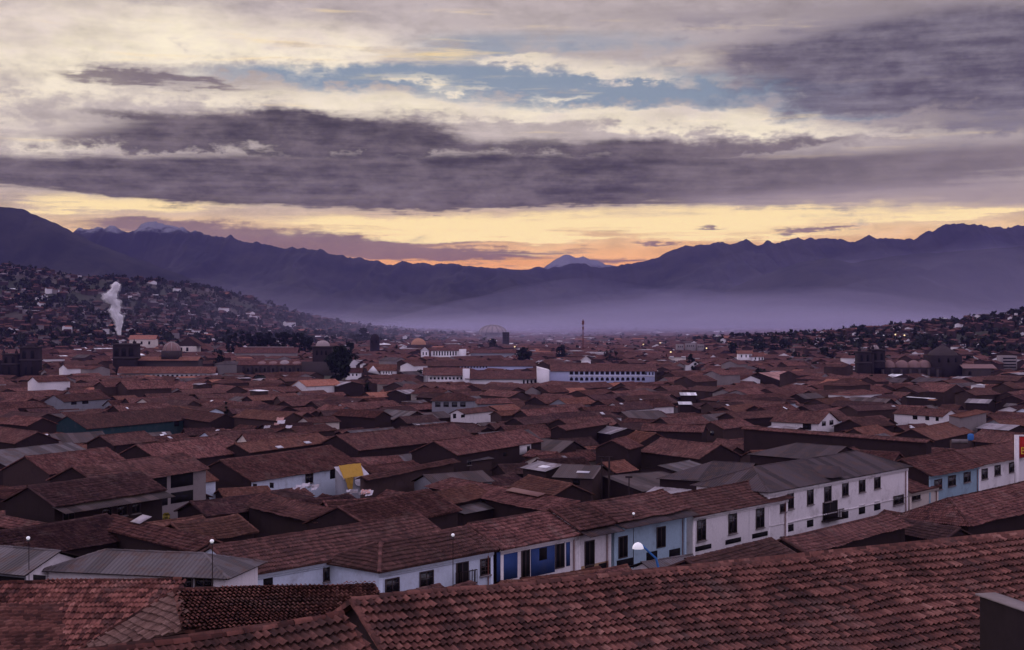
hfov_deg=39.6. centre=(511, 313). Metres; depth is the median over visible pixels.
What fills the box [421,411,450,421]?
house
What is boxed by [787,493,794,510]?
window
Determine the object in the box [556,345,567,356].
tree
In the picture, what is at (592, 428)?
house
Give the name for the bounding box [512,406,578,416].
house
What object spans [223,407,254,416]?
house
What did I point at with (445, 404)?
window
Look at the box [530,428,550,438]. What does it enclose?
house
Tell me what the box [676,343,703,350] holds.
apartment row
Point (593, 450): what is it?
house
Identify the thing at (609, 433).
house
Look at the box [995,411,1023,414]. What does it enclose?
house
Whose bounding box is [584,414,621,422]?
house
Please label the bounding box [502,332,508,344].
tower block
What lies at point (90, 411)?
house
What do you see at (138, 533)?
house
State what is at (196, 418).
house
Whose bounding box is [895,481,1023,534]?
house
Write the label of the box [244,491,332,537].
house
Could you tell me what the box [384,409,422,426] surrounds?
house
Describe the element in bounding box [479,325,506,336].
arena
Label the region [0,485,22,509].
house
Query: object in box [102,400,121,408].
house
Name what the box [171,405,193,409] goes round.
house
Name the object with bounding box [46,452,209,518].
house
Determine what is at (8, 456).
house
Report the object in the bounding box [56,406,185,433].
house
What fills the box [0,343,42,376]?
church
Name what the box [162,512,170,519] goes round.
shrub
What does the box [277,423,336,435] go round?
house
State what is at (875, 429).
house
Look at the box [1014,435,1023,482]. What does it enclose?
shop sign
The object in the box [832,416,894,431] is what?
house
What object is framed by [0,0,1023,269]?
sky
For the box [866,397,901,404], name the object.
house
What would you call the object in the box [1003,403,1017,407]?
house
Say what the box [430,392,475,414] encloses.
house
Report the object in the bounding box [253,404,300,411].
house
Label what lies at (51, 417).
house
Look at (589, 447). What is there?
house
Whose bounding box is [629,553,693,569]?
house
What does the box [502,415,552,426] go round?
house
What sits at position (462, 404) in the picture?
window
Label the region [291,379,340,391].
house
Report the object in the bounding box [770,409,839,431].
house
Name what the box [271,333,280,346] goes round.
conifer tree
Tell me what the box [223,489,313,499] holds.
house
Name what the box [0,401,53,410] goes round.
house
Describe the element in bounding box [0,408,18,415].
house
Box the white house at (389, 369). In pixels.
[367,364,396,374]
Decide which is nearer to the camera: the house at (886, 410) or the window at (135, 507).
the window at (135, 507)
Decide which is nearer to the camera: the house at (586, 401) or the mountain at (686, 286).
the house at (586, 401)
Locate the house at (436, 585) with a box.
[409,583,444,589]
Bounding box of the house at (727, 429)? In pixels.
[706,418,750,442]
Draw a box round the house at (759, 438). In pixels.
[741,425,933,456]
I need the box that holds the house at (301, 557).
[199,513,441,584]
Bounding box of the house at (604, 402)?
[589,399,618,405]
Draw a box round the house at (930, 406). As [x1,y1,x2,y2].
[924,405,938,408]
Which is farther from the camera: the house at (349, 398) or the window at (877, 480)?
the house at (349, 398)
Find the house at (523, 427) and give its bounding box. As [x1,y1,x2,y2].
[494,424,550,430]
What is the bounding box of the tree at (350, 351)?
[345,342,358,359]
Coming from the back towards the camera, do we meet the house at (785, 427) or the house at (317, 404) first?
the house at (317, 404)
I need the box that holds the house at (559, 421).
[547,415,611,428]
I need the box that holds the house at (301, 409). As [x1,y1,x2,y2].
[294,407,315,411]
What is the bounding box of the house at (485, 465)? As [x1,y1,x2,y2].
[467,457,494,475]
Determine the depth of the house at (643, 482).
217.74 m
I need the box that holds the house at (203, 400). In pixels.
[197,397,226,403]
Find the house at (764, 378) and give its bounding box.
[755,371,784,386]
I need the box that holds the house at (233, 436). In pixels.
[215,428,274,441]
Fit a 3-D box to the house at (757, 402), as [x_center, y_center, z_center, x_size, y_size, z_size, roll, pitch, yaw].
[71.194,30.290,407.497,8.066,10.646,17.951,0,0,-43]
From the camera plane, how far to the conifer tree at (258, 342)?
1248.47 m
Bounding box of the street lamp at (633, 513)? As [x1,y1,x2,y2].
[632,512,634,567]
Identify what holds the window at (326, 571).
in the house at (301, 557)
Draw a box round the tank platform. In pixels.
[950,439,973,448]
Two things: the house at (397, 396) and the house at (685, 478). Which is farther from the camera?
the house at (397, 396)
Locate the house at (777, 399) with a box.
[753,397,796,405]
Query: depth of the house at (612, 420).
331.35 m
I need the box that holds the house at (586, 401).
[547,397,594,406]
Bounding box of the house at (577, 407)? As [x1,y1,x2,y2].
[542,406,579,408]
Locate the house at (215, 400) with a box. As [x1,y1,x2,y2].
[205,399,236,402]
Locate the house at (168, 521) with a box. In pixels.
[147,514,204,525]
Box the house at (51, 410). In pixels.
[22,407,59,413]
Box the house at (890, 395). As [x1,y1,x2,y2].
[873,393,901,399]
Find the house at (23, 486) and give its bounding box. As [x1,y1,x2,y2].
[10,483,42,487]
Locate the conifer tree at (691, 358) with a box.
[686,353,696,369]
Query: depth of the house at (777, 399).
423.89 m
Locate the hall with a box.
[666,353,687,360]
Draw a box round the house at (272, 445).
[226,432,327,457]
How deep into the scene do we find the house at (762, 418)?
343.90 m
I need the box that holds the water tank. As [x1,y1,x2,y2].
[967,433,973,440]
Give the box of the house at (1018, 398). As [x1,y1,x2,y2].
[1000,394,1023,407]
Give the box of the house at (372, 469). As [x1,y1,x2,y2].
[362,460,419,473]
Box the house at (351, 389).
[334,381,363,396]
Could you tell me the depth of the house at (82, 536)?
134.65 m
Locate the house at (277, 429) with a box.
[256,427,284,431]
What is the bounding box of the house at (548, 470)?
[520,461,560,479]
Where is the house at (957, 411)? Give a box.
[953,410,969,412]
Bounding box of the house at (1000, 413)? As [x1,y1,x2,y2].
[986,411,1013,416]
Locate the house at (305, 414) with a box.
[270,410,314,416]
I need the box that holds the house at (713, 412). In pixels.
[704,410,733,413]
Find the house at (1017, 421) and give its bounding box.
[986,418,1023,425]
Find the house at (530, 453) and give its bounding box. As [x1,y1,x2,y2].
[522,449,557,460]
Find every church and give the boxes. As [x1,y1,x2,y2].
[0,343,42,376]
[112,340,217,376]
[237,340,334,375]
[854,344,961,376]
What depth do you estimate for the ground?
2018.33 m
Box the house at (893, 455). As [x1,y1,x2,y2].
[853,449,904,460]
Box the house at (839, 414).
[830,411,845,417]
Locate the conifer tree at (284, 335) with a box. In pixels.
[280,331,290,346]
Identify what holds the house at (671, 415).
on the ground
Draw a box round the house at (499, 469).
[489,462,527,477]
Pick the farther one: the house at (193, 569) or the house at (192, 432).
the house at (192, 432)
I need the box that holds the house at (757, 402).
[732,399,788,404]
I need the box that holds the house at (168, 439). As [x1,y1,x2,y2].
[164,436,204,440]
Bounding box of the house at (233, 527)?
[165,513,259,541]
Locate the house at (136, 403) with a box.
[119,402,155,404]
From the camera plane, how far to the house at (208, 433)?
300.17 m
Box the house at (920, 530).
[897,516,972,541]
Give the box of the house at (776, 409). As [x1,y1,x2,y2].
[753,405,790,412]
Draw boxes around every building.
[128,335,158,347]
[178,337,206,351]
[234,347,299,356]
[408,338,431,347]
[420,346,465,356]
[537,364,656,382]
[960,364,996,376]
[997,355,1016,369]
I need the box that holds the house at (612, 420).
[605,417,616,425]
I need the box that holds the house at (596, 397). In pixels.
[584,393,631,401]
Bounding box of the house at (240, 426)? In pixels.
[231,424,258,429]
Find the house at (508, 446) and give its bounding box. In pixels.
[409,428,543,471]
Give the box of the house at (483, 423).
[476,422,495,425]
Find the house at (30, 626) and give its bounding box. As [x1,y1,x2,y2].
[0,602,65,649]
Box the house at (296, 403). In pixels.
[276,398,323,407]
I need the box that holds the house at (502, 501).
[424,477,579,517]
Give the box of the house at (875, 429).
[843,424,895,435]
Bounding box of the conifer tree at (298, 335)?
[292,332,304,350]
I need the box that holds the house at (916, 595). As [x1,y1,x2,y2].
[332,530,1023,649]
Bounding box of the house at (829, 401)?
[802,396,851,406]
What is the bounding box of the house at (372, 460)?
[353,455,403,465]
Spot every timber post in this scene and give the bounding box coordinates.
[598,456,604,499]
[606,456,612,498]
[625,476,631,494]
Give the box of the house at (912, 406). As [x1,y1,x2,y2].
[894,404,927,407]
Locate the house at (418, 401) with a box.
[398,400,426,403]
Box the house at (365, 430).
[342,427,394,433]
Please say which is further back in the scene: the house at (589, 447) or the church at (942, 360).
the church at (942, 360)
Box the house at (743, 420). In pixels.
[714,418,754,425]
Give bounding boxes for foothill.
[695,246,1023,327]
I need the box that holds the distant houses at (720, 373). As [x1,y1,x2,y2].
[0,263,1023,513]
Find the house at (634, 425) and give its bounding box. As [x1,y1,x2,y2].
[612,421,651,430]
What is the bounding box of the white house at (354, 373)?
[346,368,363,379]
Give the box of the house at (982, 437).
[972,428,1023,446]
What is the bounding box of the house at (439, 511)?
[302,488,462,529]
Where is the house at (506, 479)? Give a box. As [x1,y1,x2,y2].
[490,472,521,485]
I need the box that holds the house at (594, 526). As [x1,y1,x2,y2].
[547,502,624,569]
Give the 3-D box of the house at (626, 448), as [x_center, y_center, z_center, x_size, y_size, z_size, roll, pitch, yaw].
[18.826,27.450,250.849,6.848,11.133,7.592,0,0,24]
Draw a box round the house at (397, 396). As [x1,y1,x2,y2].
[387,389,413,402]
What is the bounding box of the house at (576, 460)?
[532,456,590,464]
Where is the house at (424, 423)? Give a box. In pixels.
[408,421,446,425]
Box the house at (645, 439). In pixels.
[627,430,664,448]
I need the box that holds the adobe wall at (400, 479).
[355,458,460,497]
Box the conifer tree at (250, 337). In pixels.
[246,334,255,346]
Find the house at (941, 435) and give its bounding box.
[894,421,973,447]
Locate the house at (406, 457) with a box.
[390,453,411,460]
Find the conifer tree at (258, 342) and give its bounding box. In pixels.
[251,332,262,346]
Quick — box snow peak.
[544,255,612,268]
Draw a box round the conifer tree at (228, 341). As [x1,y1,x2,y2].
[225,329,234,352]
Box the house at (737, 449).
[725,446,743,454]
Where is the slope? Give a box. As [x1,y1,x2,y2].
[0,207,200,285]
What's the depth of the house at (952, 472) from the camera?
178.14 m
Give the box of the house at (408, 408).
[376,405,421,412]
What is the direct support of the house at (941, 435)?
on the ground
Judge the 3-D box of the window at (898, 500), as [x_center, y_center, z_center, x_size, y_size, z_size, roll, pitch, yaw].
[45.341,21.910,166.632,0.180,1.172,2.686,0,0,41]
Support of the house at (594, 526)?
on the ground
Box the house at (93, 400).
[43,392,111,408]
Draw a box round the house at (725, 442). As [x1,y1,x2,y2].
[713,438,743,445]
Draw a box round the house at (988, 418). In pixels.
[986,414,1023,421]
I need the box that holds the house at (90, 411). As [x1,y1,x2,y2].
[77,409,105,414]
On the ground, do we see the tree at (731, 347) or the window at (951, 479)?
the tree at (731, 347)
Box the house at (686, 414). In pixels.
[674,412,703,416]
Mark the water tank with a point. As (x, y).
(970, 436)
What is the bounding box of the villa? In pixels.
[735,350,764,360]
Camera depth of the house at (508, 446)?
253.65 m
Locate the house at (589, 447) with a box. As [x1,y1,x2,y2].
[585,446,597,448]
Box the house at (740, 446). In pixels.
[728,443,743,449]
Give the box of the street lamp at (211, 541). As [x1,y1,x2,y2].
[210,539,213,586]
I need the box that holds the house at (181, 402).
[165,399,202,406]
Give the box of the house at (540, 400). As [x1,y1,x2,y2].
[523,395,559,404]
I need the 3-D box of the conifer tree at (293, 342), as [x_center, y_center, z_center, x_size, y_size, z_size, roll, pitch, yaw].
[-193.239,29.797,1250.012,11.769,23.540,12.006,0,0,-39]
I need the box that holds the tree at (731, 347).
[728,341,737,353]
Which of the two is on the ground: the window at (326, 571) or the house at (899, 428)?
the house at (899, 428)
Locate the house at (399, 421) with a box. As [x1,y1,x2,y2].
[391,414,439,428]
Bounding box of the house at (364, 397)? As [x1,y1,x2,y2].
[352,396,376,397]
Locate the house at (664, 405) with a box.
[624,398,674,412]
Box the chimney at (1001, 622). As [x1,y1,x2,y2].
[975,592,1023,649]
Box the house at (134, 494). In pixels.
[0,471,175,522]
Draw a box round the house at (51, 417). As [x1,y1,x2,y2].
[0,411,61,421]
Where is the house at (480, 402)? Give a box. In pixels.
[475,397,511,406]
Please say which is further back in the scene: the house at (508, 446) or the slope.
the slope
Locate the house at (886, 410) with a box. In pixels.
[837,403,899,420]
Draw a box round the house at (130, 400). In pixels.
[120,395,177,402]
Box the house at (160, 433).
[148,431,171,435]
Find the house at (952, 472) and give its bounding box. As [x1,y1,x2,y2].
[896,449,983,503]
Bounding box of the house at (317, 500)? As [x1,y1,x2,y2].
[299,493,356,504]
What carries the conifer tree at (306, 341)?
on the ground
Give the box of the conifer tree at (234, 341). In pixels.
[230,333,239,351]
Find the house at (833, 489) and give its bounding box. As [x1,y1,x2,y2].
[690,450,912,536]
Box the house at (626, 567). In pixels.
[499,564,631,582]
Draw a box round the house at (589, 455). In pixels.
[522,449,595,464]
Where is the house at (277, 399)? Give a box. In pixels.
[273,395,315,404]
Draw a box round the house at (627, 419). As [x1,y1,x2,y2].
[622,417,655,421]
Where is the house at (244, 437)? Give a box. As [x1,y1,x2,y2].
[235,430,311,441]
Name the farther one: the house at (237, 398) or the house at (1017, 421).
the house at (237, 398)
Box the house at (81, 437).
[48,431,103,443]
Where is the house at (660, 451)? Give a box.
[641,437,742,469]
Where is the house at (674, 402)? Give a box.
[664,396,677,405]
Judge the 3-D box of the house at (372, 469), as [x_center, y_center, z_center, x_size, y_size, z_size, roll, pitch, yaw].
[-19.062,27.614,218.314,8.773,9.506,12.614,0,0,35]
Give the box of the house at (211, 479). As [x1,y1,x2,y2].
[206,470,218,498]
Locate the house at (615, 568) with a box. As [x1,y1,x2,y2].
[586,565,625,574]
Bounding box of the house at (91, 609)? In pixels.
[0,577,185,649]
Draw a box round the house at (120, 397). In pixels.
[110,395,136,399]
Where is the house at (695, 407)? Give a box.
[691,402,703,412]
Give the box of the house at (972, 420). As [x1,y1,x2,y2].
[949,409,987,433]
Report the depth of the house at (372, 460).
231.41 m
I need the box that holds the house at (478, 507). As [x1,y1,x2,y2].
[458,501,493,525]
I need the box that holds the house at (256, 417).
[233,409,302,426]
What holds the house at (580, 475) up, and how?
on the ground
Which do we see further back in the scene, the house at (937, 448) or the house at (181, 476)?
the house at (937, 448)
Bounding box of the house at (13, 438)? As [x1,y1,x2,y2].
[0,426,60,448]
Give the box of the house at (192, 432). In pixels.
[181,427,215,436]
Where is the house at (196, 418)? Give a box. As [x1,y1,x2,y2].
[182,408,233,428]
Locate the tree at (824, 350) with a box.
[816,347,831,357]
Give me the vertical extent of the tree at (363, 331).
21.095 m
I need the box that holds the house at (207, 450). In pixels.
[118,434,234,465]
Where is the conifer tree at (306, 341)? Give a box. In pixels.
[299,337,310,351]
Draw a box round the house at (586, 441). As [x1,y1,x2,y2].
[557,437,599,446]
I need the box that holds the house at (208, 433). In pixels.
[197,428,255,436]
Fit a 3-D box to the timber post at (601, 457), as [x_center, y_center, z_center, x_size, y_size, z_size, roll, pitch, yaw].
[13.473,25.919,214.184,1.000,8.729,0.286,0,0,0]
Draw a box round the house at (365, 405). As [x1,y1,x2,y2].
[338,400,398,409]
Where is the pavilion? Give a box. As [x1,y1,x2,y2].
[580,356,590,363]
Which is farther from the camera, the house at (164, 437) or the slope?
the slope
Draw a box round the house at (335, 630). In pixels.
[71,610,372,649]
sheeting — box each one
[264,417,291,427]
[293,483,318,489]
[346,489,372,495]
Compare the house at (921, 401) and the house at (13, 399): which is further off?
the house at (921, 401)
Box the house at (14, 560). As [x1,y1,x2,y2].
[0,545,79,580]
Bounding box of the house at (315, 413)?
[310,408,349,416]
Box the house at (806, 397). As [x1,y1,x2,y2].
[790,393,824,402]
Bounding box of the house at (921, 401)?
[907,396,935,406]
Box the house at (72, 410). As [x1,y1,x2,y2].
[59,409,86,411]
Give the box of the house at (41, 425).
[0,415,57,433]
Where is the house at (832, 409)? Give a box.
[818,406,841,410]
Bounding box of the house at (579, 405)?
[551,403,585,406]
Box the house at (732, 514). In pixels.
[672,480,794,555]
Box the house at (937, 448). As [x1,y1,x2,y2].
[931,447,953,449]
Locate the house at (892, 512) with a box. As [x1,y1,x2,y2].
[879,509,901,514]
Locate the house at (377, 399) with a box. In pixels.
[363,397,386,400]
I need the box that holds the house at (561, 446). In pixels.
[539,438,586,452]
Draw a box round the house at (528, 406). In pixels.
[519,404,556,409]
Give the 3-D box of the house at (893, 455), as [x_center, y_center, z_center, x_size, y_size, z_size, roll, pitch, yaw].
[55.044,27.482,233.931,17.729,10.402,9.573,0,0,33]
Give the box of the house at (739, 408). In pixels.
[713,403,753,411]
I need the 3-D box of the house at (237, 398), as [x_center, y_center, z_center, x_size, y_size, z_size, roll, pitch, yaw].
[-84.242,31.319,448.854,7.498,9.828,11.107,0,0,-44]
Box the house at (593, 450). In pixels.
[573,449,595,453]
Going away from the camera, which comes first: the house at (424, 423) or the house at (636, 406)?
the house at (424, 423)
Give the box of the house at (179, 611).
[79,581,379,647]
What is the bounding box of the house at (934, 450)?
[931,449,943,452]
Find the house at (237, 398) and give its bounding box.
[229,396,243,401]
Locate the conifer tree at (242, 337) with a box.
[238,331,246,346]
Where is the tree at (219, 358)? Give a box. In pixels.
[213,350,224,363]
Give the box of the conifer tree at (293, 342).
[285,334,296,346]
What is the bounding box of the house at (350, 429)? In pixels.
[335,427,363,431]
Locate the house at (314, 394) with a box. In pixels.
[299,393,334,395]
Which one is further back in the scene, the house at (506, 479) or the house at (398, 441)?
the house at (398, 441)
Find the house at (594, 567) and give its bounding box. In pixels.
[519,566,600,578]
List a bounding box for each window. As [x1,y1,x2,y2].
[101,507,111,514]
[117,504,128,516]
[131,503,140,514]
[182,578,192,587]
[195,579,211,586]
[305,473,312,483]
[322,567,330,583]
[385,577,399,591]
[419,570,433,586]
[443,402,448,406]
[460,402,465,406]
[479,557,491,577]
[696,518,706,542]
[728,512,737,535]
[755,506,765,529]
[780,503,787,513]
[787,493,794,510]
[807,485,814,505]
[824,482,832,503]
[842,479,849,497]
[859,476,866,493]
[874,473,881,489]
[893,494,904,505]
[912,494,921,501]
[934,478,942,491]
[948,475,956,487]
[963,471,971,483]
[981,468,988,480]
[994,465,1001,476]
[1009,462,1013,473]
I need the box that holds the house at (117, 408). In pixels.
[106,403,171,411]
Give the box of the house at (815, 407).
[797,404,831,410]
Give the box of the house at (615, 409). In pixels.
[578,405,624,413]
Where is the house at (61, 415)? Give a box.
[52,413,65,417]
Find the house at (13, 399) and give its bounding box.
[1,396,46,403]
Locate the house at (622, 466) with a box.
[597,459,638,474]
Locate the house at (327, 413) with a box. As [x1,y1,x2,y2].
[317,409,382,416]
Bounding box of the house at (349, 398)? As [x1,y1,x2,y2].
[324,396,368,401]
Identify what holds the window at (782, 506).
in the house at (833, 489)
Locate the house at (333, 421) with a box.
[297,416,340,428]
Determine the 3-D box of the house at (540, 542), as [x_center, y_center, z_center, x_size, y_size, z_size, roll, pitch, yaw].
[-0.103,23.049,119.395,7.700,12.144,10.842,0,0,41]
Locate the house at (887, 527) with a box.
[777,511,913,552]
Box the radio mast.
[582,319,583,349]
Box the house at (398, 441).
[322,423,471,457]
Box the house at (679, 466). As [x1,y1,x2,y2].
[640,460,700,492]
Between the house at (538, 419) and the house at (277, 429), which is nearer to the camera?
the house at (277, 429)
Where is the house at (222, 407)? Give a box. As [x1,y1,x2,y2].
[216,404,256,410]
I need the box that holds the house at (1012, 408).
[996,404,1023,411]
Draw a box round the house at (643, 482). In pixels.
[590,470,674,499]
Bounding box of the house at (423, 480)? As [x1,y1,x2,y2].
[411,470,494,490]
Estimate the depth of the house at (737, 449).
269.96 m
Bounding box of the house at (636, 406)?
[607,401,654,410]
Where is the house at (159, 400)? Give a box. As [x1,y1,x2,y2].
[135,396,200,402]
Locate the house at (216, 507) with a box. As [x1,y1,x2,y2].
[174,493,259,521]
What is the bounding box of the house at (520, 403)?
[509,399,524,407]
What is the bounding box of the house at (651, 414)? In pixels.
[617,410,666,420]
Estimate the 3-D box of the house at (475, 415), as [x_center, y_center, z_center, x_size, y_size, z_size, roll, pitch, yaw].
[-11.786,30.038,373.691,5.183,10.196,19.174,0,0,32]
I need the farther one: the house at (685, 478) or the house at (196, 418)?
the house at (196, 418)
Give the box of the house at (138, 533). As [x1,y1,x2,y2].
[106,514,222,551]
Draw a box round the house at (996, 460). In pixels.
[953,441,1023,490]
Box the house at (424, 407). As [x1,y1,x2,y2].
[380,403,431,411]
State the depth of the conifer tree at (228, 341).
1249.28 m
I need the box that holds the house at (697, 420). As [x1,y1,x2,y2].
[650,415,709,424]
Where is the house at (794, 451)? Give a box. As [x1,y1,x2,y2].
[746,442,853,464]
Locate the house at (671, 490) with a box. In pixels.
[647,486,691,493]
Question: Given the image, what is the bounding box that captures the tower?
[370,334,379,350]
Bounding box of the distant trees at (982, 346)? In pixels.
[0,261,1023,383]
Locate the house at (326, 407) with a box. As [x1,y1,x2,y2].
[316,404,351,409]
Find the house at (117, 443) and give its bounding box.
[84,430,158,453]
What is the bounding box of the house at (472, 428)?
[397,423,480,434]
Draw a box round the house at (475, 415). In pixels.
[449,406,494,423]
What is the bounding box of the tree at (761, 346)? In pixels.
[754,342,769,351]
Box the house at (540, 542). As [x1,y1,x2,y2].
[466,509,583,583]
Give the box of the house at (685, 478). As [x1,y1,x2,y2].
[656,461,757,489]
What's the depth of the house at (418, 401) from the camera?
436.40 m
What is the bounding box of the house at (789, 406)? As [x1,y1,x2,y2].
[744,404,799,410]
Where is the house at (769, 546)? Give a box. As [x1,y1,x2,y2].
[669,537,796,565]
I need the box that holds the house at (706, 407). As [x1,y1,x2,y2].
[699,402,744,412]
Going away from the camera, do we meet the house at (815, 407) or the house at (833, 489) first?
the house at (833, 489)
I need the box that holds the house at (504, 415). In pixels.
[489,410,518,421]
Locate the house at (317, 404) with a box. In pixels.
[304,399,352,408]
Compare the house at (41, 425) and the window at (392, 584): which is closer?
the window at (392, 584)
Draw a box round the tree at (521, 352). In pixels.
[514,347,531,359]
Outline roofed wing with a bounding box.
[426,360,534,369]
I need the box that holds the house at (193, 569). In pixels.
[42,548,267,587]
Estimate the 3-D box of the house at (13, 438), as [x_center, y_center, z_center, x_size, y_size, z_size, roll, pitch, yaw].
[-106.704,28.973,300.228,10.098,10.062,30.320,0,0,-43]
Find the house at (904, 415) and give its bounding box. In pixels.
[892,406,955,424]
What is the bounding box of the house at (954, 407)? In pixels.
[940,404,964,409]
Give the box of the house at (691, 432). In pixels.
[640,422,707,442]
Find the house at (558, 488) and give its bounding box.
[508,474,594,502]
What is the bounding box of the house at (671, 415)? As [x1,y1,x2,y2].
[665,413,678,416]
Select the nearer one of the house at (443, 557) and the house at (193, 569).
the house at (193, 569)
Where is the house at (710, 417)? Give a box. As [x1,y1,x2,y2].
[702,412,725,420]
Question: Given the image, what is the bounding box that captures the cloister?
[422,368,536,383]
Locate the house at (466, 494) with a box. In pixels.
[434,483,487,514]
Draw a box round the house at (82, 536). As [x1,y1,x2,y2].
[0,513,119,555]
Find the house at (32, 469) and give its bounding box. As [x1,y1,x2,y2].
[0,446,124,485]
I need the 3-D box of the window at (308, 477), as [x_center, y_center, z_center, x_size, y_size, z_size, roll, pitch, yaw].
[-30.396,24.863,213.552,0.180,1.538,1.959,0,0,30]
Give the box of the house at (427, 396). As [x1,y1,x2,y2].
[415,392,465,401]
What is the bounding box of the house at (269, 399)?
[241,393,298,404]
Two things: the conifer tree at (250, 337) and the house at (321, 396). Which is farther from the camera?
the conifer tree at (250, 337)
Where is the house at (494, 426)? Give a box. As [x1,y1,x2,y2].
[486,422,504,429]
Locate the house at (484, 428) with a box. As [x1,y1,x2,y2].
[475,425,493,431]
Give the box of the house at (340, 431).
[335,427,378,433]
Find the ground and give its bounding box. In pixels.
[0,269,1022,406]
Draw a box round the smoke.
[104,282,122,334]
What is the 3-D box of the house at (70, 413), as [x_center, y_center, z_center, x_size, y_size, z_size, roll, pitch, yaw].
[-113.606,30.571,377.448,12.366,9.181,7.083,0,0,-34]
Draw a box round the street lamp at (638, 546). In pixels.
[632,542,658,566]
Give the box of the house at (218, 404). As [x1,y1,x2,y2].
[202,401,266,407]
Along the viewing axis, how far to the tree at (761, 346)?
1300.99 m
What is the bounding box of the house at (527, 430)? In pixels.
[474,429,538,437]
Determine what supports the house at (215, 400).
on the ground
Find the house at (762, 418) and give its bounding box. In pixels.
[716,410,776,426]
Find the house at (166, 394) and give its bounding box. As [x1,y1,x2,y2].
[142,392,188,396]
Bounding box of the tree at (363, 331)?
[356,328,370,340]
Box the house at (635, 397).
[615,394,671,401]
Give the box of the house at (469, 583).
[447,580,477,586]
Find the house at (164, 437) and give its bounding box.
[153,433,188,441]
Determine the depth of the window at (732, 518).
139.38 m
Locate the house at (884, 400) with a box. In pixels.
[849,397,898,404]
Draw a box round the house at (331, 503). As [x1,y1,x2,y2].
[319,496,385,507]
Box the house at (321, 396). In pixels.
[314,395,343,398]
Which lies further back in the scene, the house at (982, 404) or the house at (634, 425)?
the house at (982, 404)
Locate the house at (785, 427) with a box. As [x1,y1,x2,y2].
[769,425,808,429]
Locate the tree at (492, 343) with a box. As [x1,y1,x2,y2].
[488,338,499,347]
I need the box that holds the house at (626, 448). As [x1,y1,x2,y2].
[594,436,643,472]
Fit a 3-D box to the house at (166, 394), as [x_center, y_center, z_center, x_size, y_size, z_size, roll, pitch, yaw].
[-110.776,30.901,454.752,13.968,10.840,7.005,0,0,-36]
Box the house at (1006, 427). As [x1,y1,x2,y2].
[976,423,1023,431]
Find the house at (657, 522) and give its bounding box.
[585,489,699,568]
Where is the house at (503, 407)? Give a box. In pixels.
[488,404,520,411]
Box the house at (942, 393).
[920,382,964,405]
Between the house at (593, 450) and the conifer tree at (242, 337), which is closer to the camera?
the house at (593, 450)
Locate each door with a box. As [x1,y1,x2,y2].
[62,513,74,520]
[454,561,477,584]
[521,549,529,576]
[555,542,564,568]
[584,540,594,566]
[618,535,627,558]
[656,526,665,548]
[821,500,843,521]
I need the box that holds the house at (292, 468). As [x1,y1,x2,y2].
[208,445,362,496]
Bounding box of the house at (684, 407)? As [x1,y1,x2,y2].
[676,402,692,412]
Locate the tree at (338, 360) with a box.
[324,345,352,379]
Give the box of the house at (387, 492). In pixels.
[376,489,404,496]
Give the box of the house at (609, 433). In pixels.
[597,426,634,443]
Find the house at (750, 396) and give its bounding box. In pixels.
[723,393,793,400]
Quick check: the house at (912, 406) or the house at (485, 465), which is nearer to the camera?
the house at (485, 465)
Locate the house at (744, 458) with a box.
[740,450,761,461]
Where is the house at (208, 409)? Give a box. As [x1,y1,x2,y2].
[182,405,224,413]
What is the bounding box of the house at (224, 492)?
[214,485,270,497]
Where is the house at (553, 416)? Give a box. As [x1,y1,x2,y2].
[544,410,622,420]
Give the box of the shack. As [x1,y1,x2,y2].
[334,463,368,497]
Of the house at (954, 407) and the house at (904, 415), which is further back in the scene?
the house at (954, 407)
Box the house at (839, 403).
[830,400,883,407]
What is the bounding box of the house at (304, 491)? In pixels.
[271,487,314,495]
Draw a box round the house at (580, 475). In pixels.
[552,464,611,500]
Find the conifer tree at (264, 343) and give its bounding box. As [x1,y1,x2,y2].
[259,333,268,346]
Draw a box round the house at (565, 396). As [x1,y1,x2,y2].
[557,395,572,397]
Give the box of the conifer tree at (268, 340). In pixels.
[264,332,273,346]
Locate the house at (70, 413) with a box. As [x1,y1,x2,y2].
[60,410,106,415]
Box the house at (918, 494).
[893,478,941,509]
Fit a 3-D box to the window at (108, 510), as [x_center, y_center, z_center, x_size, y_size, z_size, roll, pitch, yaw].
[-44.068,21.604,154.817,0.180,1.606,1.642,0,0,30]
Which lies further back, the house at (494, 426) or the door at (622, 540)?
the house at (494, 426)
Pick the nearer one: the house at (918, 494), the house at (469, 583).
the house at (469, 583)
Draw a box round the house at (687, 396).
[679,392,696,402]
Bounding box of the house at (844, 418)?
[841,416,897,425]
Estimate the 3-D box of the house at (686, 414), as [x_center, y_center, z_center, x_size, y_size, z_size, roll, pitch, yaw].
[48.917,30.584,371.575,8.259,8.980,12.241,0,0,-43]
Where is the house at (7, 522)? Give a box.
[0,514,46,529]
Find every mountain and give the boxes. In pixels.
[73,221,633,328]
[511,223,1023,327]
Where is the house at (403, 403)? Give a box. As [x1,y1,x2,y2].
[400,402,426,404]
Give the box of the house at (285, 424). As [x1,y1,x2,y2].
[258,422,312,428]
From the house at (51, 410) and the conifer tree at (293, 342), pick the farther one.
the conifer tree at (293, 342)
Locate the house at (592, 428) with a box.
[548,419,607,441]
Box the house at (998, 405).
[995,401,1001,409]
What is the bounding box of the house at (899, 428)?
[894,423,926,432]
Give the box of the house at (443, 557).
[326,525,499,592]
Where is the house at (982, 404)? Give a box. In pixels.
[964,398,995,412]
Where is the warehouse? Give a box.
[469,350,515,356]
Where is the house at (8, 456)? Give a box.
[0,442,84,484]
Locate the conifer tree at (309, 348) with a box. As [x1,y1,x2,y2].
[307,337,312,351]
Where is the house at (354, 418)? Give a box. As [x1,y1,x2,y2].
[332,409,392,428]
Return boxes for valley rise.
[877,306,1023,325]

